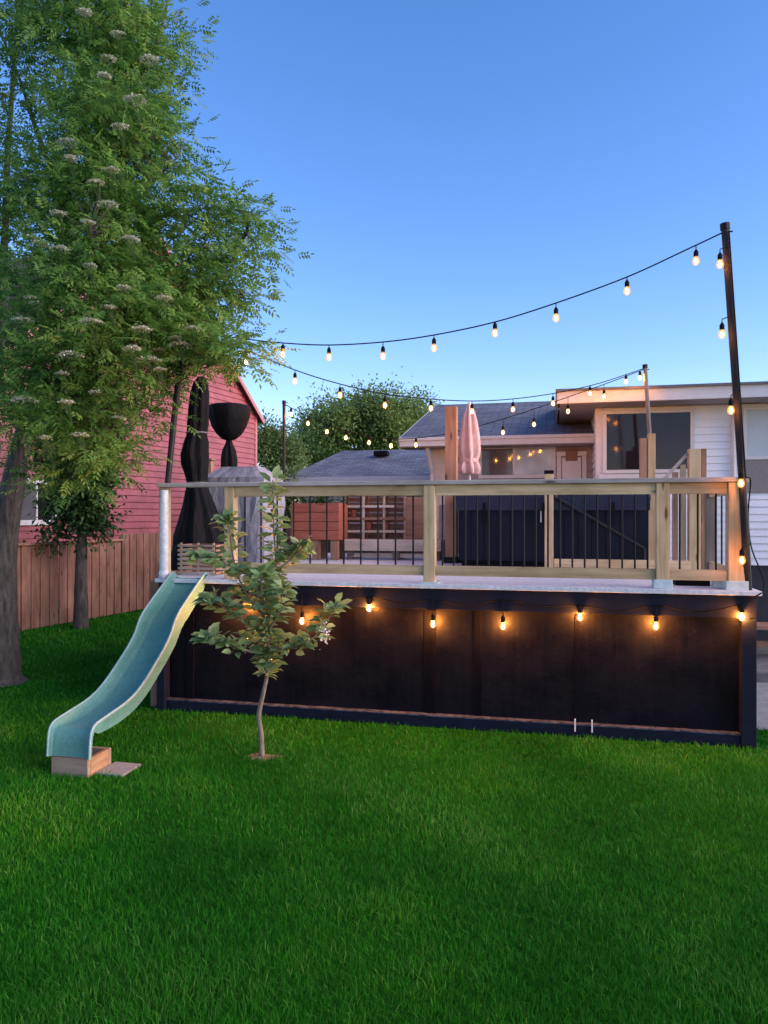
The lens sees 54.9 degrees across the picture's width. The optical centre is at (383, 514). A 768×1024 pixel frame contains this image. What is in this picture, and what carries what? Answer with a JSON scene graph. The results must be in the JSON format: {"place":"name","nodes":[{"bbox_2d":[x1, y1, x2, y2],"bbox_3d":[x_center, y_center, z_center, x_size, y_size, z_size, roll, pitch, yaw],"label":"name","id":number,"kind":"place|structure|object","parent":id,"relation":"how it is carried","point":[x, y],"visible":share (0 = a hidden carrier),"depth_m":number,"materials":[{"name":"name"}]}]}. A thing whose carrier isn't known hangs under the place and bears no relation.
{"place":"outdoors","nodes":[
{"label":"outdoors","id":0,"kind":"place"},
{"bbox_2d":[0,236,265,613],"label":"red house","id":1,"kind":"structure","parent":0,"point":[143,517],"depth_m":17.65,"materials":[{"name":"red wood"}]},
{"bbox_2d":[20,478,56,524],"bbox_3d":[-6.723,-0.252,14.322,0.058,0.897,1.024,0,0,21],"label":"window","id":2,"kind":"structure","parent":1,"relation":"in","point":[27,508],"depth_m":14.20,"materials":[{"name":"white glass"}]},
{"bbox_2d":[208,458,215,473],"bbox_3d":[-2.663,-0.124,11.293,0.145,1.476,0.145,0,0,13],"label":"timber post","id":3,"kind":"object","parent":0,"point":[211,465],"visible":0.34,"depth_m":11.24,"materials":[{"name":"brown wood"}]},
{"bbox_2d":[0,595,767,1023],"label":"lawn","id":4,"kind":"structure","parent":0,"point":[236,731],"depth_m":3.91,"materials":[{"name":"green plant"}]},
{"bbox_2d":[3,375,137,629],"bbox_3d":[-5.271,-0.453,12.461,2.267,4.728,1.836,0,0,0],"label":"shade tree","id":5,"kind":"object","parent":4,"relation":"on","point":[84,517],"visible":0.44,"depth_m":12.28,"materials":[{"name":"green plant"}]},
{"bbox_2d":[51,746,110,777],"bbox_3d":[-2.249,1.833,5.509,0.300,0.135,0.295,0,0,13],"label":"wood block","id":6,"kind":"object","parent":4,"relation":"on","point":[97,762],"depth_m":5.39,"materials":[{"name":"beige wood"}]},
{"bbox_2d":[17,532,184,630],"bbox_3d":[-5.490,1.131,13.127,0.165,1.538,12.669,0,0,21],"label":"board fence","id":7,"kind":"object","parent":4,"relation":"on","point":[128,574],"visible":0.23,"depth_m":13.48,"materials":[{"name":"brown wood"}]},
{"bbox_2d":[95,762,140,776],"bbox_3d":[-1.972,1.890,5.499,0.225,0.020,0.260,0,0,13],"label":"paving slab","id":8,"kind":"object","parent":4,"relation":"on","point":[119,768],"depth_m":5.49,"materials":[{"name":"concrete"}]},
{"bbox_2d":[0,0,313,687],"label":"rowan tree","id":9,"kind":"object","parent":4,"relation":"on","point":[155,320],"visible":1,"depth_m":7.10,"materials":[{"name":"green plant"}]},
{"bbox_2d":[247,753,282,760],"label":"soil","id":10,"kind":"structure","parent":4,"relation":"on","point":[252,755],"depth_m":5.80,"materials":[{"name":"brown soil"}]},
{"bbox_2d":[181,465,351,755],"bbox_3d":[-0.945,0.755,5.676,1.275,2.311,0.884,0,0,28],"label":"apple sapling","id":11,"kind":"object","parent":10,"relation":"on","point":[271,577],"visible":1,"depth_m":5.75,"materials":[{"name":"green plant"}]},
{"bbox_2d":[257,401,321,475],"bbox_3d":[-4.358,-1.292,29.979,3.724,6.388,3.190,0,0,-11],"label":"distant tree","id":12,"kind":"object","parent":4,"relation":"on","point":[269,449],"visible":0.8,"depth_m":29.51,"materials":[{"name":"green plant"}]},
{"bbox_2d":[280,458,308,525],"bbox_3d":[-2.789,0.128,20.522,1.767,3.547,1.748,0,0,-44],"label":"garden shrub","id":13,"kind":"object","parent":4,"relation":"on","point":[289,500],"visible":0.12,"depth_m":20.40,"materials":[{"name":"green plant"}]},
{"bbox_2d":[281,400,347,469],"bbox_3d":[-3.280,-1.880,36.175,4.728,7.564,3.520,0,0,-31],"label":"distant tree","id":14,"kind":"object","parent":4,"relation":"on","point":[314,459],"visible":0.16,"depth_m":35.56,"materials":[{"name":"green plant"}]},
{"bbox_2d":[286,528,422,554],"bbox_3d":[1.790,1.100,19.199,9.728,1.600,0.101,0,0,6],"label":"fence","id":15,"kind":"object","parent":4,"relation":"on","point":[288,532],"depth_m":19.45,"materials":[{"name":"brown wood"}]},
{"bbox_2d":[286,450,430,553],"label":"garage","id":16,"kind":"structure","parent":4,"relation":"on","point":[382,465],"depth_m":20.71,"materials":[{"name":"grey"}]},
{"bbox_2d":[291,366,444,458],"bbox_3d":[-0.541,-2.330,33.040,7.592,8.464,5.612,0,0,0],"label":"distant tree","id":17,"kind":"object","parent":4,"relation":"on","point":[359,413],"visible":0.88,"depth_m":31.94,"materials":[{"name":"green plant"}]},
{"bbox_2d":[396,385,443,422],"bbox_3d":[1.450,-2.383,38.009,4.513,8.570,3.696,0,0,0],"label":"distant tree","id":18,"kind":"object","parent":4,"relation":"on","point":[418,402],"visible":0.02,"depth_m":37.96,"materials":[{"name":"green plant"}]},
{"bbox_2d":[151,477,761,749],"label":"raised deck","id":19,"kind":"structure","parent":4,"relation":"on","point":[680,676],"depth_m":6.53,"materials":[{"name":"paint"}]},
{"bbox_2d":[46,571,208,759],"bbox_3d":[-2.073,1.152,6.250,0.363,1.212,1.875,0,0,13],"label":"garden slide","id":20,"kind":"object","parent":19,"relation":"attached to","point":[119,694],"visible":0.99,"depth_m":6.20,"materials":[{"name":"teal plastic"}]},
{"bbox_2d":[158,490,169,578],"bbox_3d":[-2.131,0.186,7.170,0.104,0.853,0.105,0,0,0],"label":"white metal post","id":21,"kind":"object","parent":19,"relation":"on","point":[164,573],"visible":0.91,"depth_m":7.14,"materials":[{"name":"white metal"}]},
{"bbox_2d":[158,340,183,577],"bbox_3d":[-2.094,-0.547,7.340,0.314,2.625,0.074,0,0,0],"label":"light pole","id":22,"kind":"object","parent":19,"relation":"on","point":[172,435],"visible":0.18,"depth_m":7.32,"materials":[{"name":"black metal"}]},
{"bbox_2d":[171,376,223,569],"bbox_3d":[-2.111,-0.482,8.440,0.660,2.189,0.627,0,0,0],"label":"covered umbrella","id":23,"kind":"object","parent":19,"relation":"on","point":[198,511],"visible":0.72,"depth_m":8.33,"materials":[{"name":"black fabric"}]},
{"bbox_2d":[177,543,223,574],"bbox_3d":[-1.876,0.448,7.679,0.426,0.328,0.312,0,0,13],"label":"slatted crate","id":24,"kind":"object","parent":19,"relation":"on","point":[197,568],"visible":0.55,"depth_m":7.56,"materials":[{"name":"brown wood"}]},
{"bbox_2d":[209,402,250,466],"bbox_3d":[-1.983,-0.408,9.496,0.558,2.045,0.567,0,0,0],"label":"patio heater","id":25,"kind":"object","parent":19,"relation":"on","point":[229,421],"visible":0.66,"depth_m":9.34,"materials":[{"name":"black fabric"}]},
{"bbox_2d":[207,466,284,562],"bbox_3d":[-1.688,0.018,8.863,0.863,1.191,0.694,0,0,13],"label":"covered grill","id":26,"kind":"object","parent":19,"relation":"on","point":[239,474],"visible":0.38,"depth_m":8.52,"materials":[{"name":"grey fabric"}]},
{"bbox_2d":[282,400,286,554],"bbox_3d":[-1.420,-0.512,10.599,0.079,2.252,0.054,0,0,0],"label":"light pole","id":27,"kind":"object","parent":19,"relation":"on","point":[284,438],"visible":0.82,"depth_m":10.58,"materials":[{"name":"black metal"}]},
{"bbox_2d":[291,503,347,559],"bbox_3d":[-0.891,0.225,10.294,0.686,0.776,0.450,0,0,13],"label":"raised planter","id":28,"kind":"object","parent":19,"relation":"on","point":[318,524],"visible":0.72,"depth_m":10.09,"materials":[{"name":"wood"}]},
{"bbox_2d":[298,496,357,505],"bbox_3d":[-0.832,-0.223,10.243,0.815,0.331,0.616,0,0,-22],"label":"herb plant","id":29,"kind":"object","parent":28,"relation":"in","point":[322,499],"visible":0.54,"depth_m":10.21,"materials":[{"name":"green plant"}]},
{"bbox_2d":[345,538,444,560],"bbox_3d":[0.165,0.475,10.296,1.347,0.277,0.530,0,0,13],"label":"timber bench","id":30,"kind":"object","parent":19,"relation":"on","point":[352,546],"visible":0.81,"depth_m":10.09,"materials":[{"name":"grey wood"}]},
{"bbox_2d":[342,496,422,538],"bbox_3d":[0.031,-0.001,10.424,1.232,0.671,0.318,0,0,13],"label":"slatted rack","id":31,"kind":"object","parent":30,"relation":"on","point":[407,518],"visible":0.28,"depth_m":10.39,"materials":[{"name":"brown wood"}]},
{"bbox_2d":[350,510,357,517],"bbox_3d":[-0.430,-0.016,10.511,0.109,0.112,0.112,0,0,0],"label":"plant pot","id":32,"kind":"object","parent":31,"relation":"on","point":[353,513],"visible":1,"depth_m":10.47,"materials":[{"name":"ceramic"}]},
{"bbox_2d":[365,522,372,529],"bbox_3d":[-0.216,0.159,10.461,0.109,0.112,0.112,0,0,0],"label":"plant pot","id":33,"kind":"object","parent":31,"relation":"on","point":[368,525],"visible":0.92,"depth_m":10.43,"materials":[{"name":"ceramic"}]},
{"bbox_2d":[406,497,422,538],"bbox_3d":[0.450,0.041,10.173,0.303,0.567,0.018,0,0,13],"label":"door panel","id":34,"kind":"structure","parent":31,"relation":"in","point":[418,501],"depth_m":10.17,"materials":[{"name":"brown wood"}]},
{"bbox_2d":[444,406,458,562],"bbox_3d":[0.867,-0.387,9.503,0.180,2.001,0.180,0,0,13],"label":"pergola post","id":35,"kind":"object","parent":19,"relation":"on","point":[451,442],"visible":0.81,"depth_m":9.43,"materials":[{"name":"brown wood"}]},
{"bbox_2d":[458,402,480,562],"bbox_3d":[1.127,-0.438,9.751,0.500,2.102,0.497,0,0,0],"label":"closed parasol","id":36,"kind":"object","parent":19,"relation":"on","point":[469,447],"visible":0.73,"depth_m":9.66,"materials":[{"name":"pink fabric"}]},
{"bbox_2d":[205,591,745,629],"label":"string lights","id":37,"kind":"object","parent":19,"relation":"attached to","point":[656,625],"visible":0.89,"depth_m":6.38,"materials":[{"name":"black plastic"}]},
{"bbox_2d":[455,494,650,568],"bbox_3d":[2.153,0.184,9.555,2.222,0.858,1.980,0,0,13],"label":"hot tub","id":38,"kind":"object","parent":19,"relation":"on","point":[603,533],"visible":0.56,"depth_m":8.65,"materials":[{"name":"black plastic"}]},
{"bbox_2d":[553,495,645,568],"bbox_3d":[2.425,0.183,8.405,1.042,0.861,0.078,0,0,13],"label":"handrail","id":39,"kind":"object","parent":19,"relation":"on","point":[601,524],"visible":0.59,"depth_m":8.37,"materials":[{"name":"black metal"}]},
{"bbox_2d":[544,470,689,568],"bbox_3d":[2.532,0.058,8.093,1.526,1.109,0.106,0,0,13],"label":"railing","id":40,"kind":"object","parent":19,"relation":"on","point":[604,563],"visible":0.73,"depth_m":8.16,"materials":[{"name":"brown wood"}]},
{"bbox_2d":[639,433,654,559],"bbox_3d":[3.544,-0.238,9.963,0.195,1.703,0.121,0,0,13],"label":"timber post","id":41,"kind":"object","parent":19,"relation":"on","point":[647,457],"visible":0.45,"depth_m":9.90,"materials":[{"name":"brown wood"}]},
{"bbox_2d":[642,364,651,433],"bbox_3d":[3.655,-0.722,10.121,0.241,2.676,0.069,0,0,0],"label":"light pole","id":42,"kind":"object","parent":19,"relation":"on","point":[646,390],"visible":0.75,"depth_m":10.10,"materials":[{"name":"grey metal"}]},
{"bbox_2d":[244,354,643,413],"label":"string lights","id":43,"kind":"object","parent":42,"relation":"hanging from","point":[295,382],"visible":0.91,"depth_m":8.60,"materials":[{"name":"black plastic"}]},
{"bbox_2d":[285,369,642,447],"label":"string lights","id":44,"kind":"object","parent":42,"relation":"hanging from","point":[416,443],"visible":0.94,"depth_m":10.39,"materials":[{"name":"black plastic"}]},
{"bbox_2d":[663,449,706,569],"bbox_3d":[3.409,-0.067,8.403,0.457,1.359,0.125,0,0,13],"label":"stair rail","id":45,"kind":"object","parent":19,"relation":"on","point":[696,462],"visible":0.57,"depth_m":8.33,"materials":[{"name":"brown wood"}]},
{"bbox_2d":[673,580,709,585],"bbox_3d":[2.700,0.589,6.514,0.275,0.049,0.236,0,0,13],"label":"black tray","id":46,"kind":"object","parent":19,"relation":"on","point":[689,583],"visible":0.64,"depth_m":6.40,"materials":[{"name":"plastic"}]},
{"bbox_2d":[720,222,751,589],"bbox_3d":[2.877,-0.767,5.973,0.370,3.144,0.130,0,0,-27],"label":"light pole","id":47,"kind":"object","parent":19,"relation":"on","point":[743,500],"visible":0.85,"depth_m":5.91,"materials":[{"name":"black metal"}]},
{"bbox_2d":[232,232,721,360],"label":"string lights","id":48,"kind":"object","parent":47,"relation":"hanging from","point":[695,262],"visible":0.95,"depth_m":6.44,"materials":[{"name":"black plastic"}]},
{"bbox_2d":[716,230,764,603],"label":"string lights","id":49,"kind":"object","parent":47,"relation":"hanging from","point":[731,408],"visible":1,"depth_m":5.89,"materials":[{"name":"black plastic"}]},
{"bbox_2d":[398,401,594,538],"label":"house","id":50,"kind":"structure","parent":4,"relation":"on","point":[522,447],"depth_m":12.54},
{"bbox_2d":[478,447,555,478],"bbox_3d":[2.244,-0.901,12.530,1.290,0.562,0.053,0,0,13],"label":"window","id":51,"kind":"structure","parent":50,"relation":"in","point":[522,462],"depth_m":12.52,"materials":[{"name":"grey glass"}]},
{"bbox_2d":[562,449,580,478],"bbox_3d":[3.124,-0.099,12.329,0.307,1.998,0.050,0,0,13],"label":"door","id":52,"kind":"structure","parent":50,"relation":"in","point":[571,464],"depth_m":12.31,"materials":[{"name":"white wood"}]},
{"bbox_2d":[555,381,767,640],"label":"white house","id":53,"kind":"structure","parent":4,"relation":"on","point":[685,418],"depth_m":10.70,"materials":[{"name":"white wood"}]},
{"bbox_2d":[603,408,693,473],"bbox_3d":[3.890,-1.085,10.911,1.280,0.940,0.058,0,0,13],"label":"window","id":54,"kind":"structure","parent":53,"relation":"in","point":[622,429],"depth_m":10.92,"materials":[{"name":"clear glass"}]},
{"bbox_2d":[743,406,767,459],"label":"window","id":55,"kind":"structure","parent":53,"relation":"in","point":[755,419],"depth_m":10.58,"materials":[{"name":"white glass"}]},
{"bbox_2d":[757,669,767,682],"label":"kerb","id":56,"kind":"structure","parent":4,"relation":"on","point":[762,675],"depth_m":8.36,"materials":[{"name":"concrete"}]},
{"bbox_2d":[0,0,767,500],"label":"sky","id":57,"kind":"structure","parent":0,"point":[443,166],"materials":[{"name":"blue"}]},
{"bbox_2d":[382,522,388,529],"bbox_3d":[0.022,0.159,10.406,0.109,0.112,0.112,0,0,0],"label":"plant pot","id":58,"kind":"object","parent":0,"point":[386,525],"visible":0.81,"depth_m":10.37,"materials":[{"name":"ceramic"}]},
{"bbox_2d":[711,581,721,587],"bbox_3d":[2.829,0.556,6.249,0.110,0.113,0.130,0,0,13],"label":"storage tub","id":59,"kind":"object","parent":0,"point":[716,584],"visible":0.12,"depth_m":6.20,"materials":[{"name":"grey plastic"}]},
{"bbox_2d":[757,682,767,729],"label":"path","id":60,"kind":"structure","parent":0,"point":[762,705],"depth_m":7.33,"materials":[{"name":"concrete"}]},
{"bbox_2d":[757,647,767,668],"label":"patio","id":61,"kind":"structure","parent":0,"point":[762,657],"depth_m":9.73,"materials":[{"name":"grey concrete"}]},
{"bbox_2d":[757,622,767,646],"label":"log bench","id":62,"kind":"object","parent":61,"relation":"on","point":[762,625],"depth_m":9.73,"materials":[{"name":"brown wood"}]}
]}

